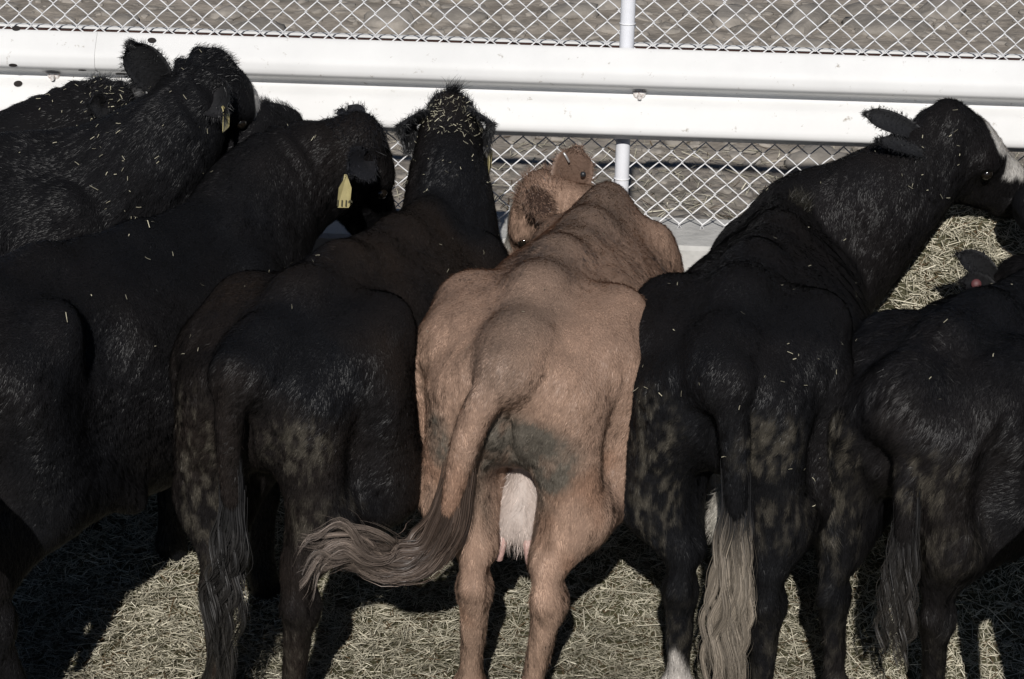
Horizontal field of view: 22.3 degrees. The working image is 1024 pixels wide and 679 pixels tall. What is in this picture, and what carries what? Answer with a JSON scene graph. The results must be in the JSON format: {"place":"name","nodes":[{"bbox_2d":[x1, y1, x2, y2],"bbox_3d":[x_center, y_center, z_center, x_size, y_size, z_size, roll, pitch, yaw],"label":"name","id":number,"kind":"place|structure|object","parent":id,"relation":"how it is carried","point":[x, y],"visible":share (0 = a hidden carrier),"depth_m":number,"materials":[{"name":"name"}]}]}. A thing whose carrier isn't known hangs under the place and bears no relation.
{"place":"outdoors","nodes":[
{"label":"outdoors","id":0,"kind":"place"},
{"bbox_2d":[0,0,1023,219],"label":"ground","id":1,"kind":"structure","parent":0,"point":[329,23],"depth_m":13.36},
{"bbox_2d":[0,71,147,132],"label":"cow","id":2,"kind":"object","parent":1,"relation":"on","point":[67,99],"visible":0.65,"depth_m":7.63},
{"bbox_2d":[0,37,261,535],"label":"cow","id":3,"kind":"object","parent":1,"relation":"on","point":[48,191],"visible":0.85,"depth_m":7.32},
{"bbox_2d":[0,100,396,678],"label":"cow","id":4,"kind":"object","parent":1,"relation":"on","point":[87,414],"visible":0.9,"depth_m":6.55},
{"bbox_2d":[219,96,302,157],"bbox_3d":[-1.281,-0.027,7.652,1.525,1.339,0.581,-4,23,-13],"label":"cow","id":5,"kind":"object","parent":1,"relation":"on","point":[270,113],"visible":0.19,"depth_m":7.57},
{"bbox_2d":[167,76,509,678],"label":"cow","id":6,"kind":"object","parent":1,"relation":"on","point":[305,400],"visible":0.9,"depth_m":6.41},
{"bbox_2d":[19,49,1012,506],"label":"hay wisps","id":7,"kind":"object","parent":6,"relation":"on","point":[407,181],"visible":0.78,"depth_m":7.36,"materials":[{"name":"plant"}]},
{"bbox_2d":[293,141,684,678],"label":"cow","id":8,"kind":"object","parent":1,"relation":"on","point":[523,421],"visible":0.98,"depth_m":6.45},
{"bbox_2d":[12,203,1023,678],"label":"hay","id":9,"kind":"object","parent":1,"relation":"on","point":[116,597],"visible":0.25,"depth_m":7.29,"materials":[{"name":"plant"}]},
{"bbox_2d":[312,208,732,271],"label":"feed wall","id":10,"kind":"structure","parent":1,"relation":"on","point":[694,242],"depth_m":8.18,"materials":[{"name":"concrete"}]},
{"bbox_2d":[0,0,1023,229],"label":"chain link fence","id":11,"kind":"object","parent":10,"relation":"on","point":[627,23],"visible":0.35,"depth_m":8.03,"materials":[{"name":"metal"}]},
{"bbox_2d":[0,26,1023,151],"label":"guard rail","id":12,"kind":"object","parent":11,"relation":"attached to","point":[679,95],"visible":0.81,"depth_m":7.97,"materials":[{"name":"white metal"}]},
{"bbox_2d":[0,22,1023,60],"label":"backing rail","id":13,"kind":"object","parent":11,"relation":"attached to","point":[484,40],"visible":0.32,"depth_m":8.09,"materials":[{"name":"white metal"}]},
{"bbox_2d":[623,96,1023,678],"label":"cow","id":14,"kind":"object","parent":1,"relation":"on","point":[882,219],"visible":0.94,"depth_m":6.50},
{"bbox_2d":[813,245,1023,678],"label":"cow","id":15,"kind":"object","parent":1,"relation":"on","point":[932,467],"visible":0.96,"depth_m":6.42},
{"bbox_2d":[1010,183,1023,229],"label":"cow","id":16,"kind":"object","parent":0,"point":[1017,205],"visible":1,"depth_m":7.40}
]}

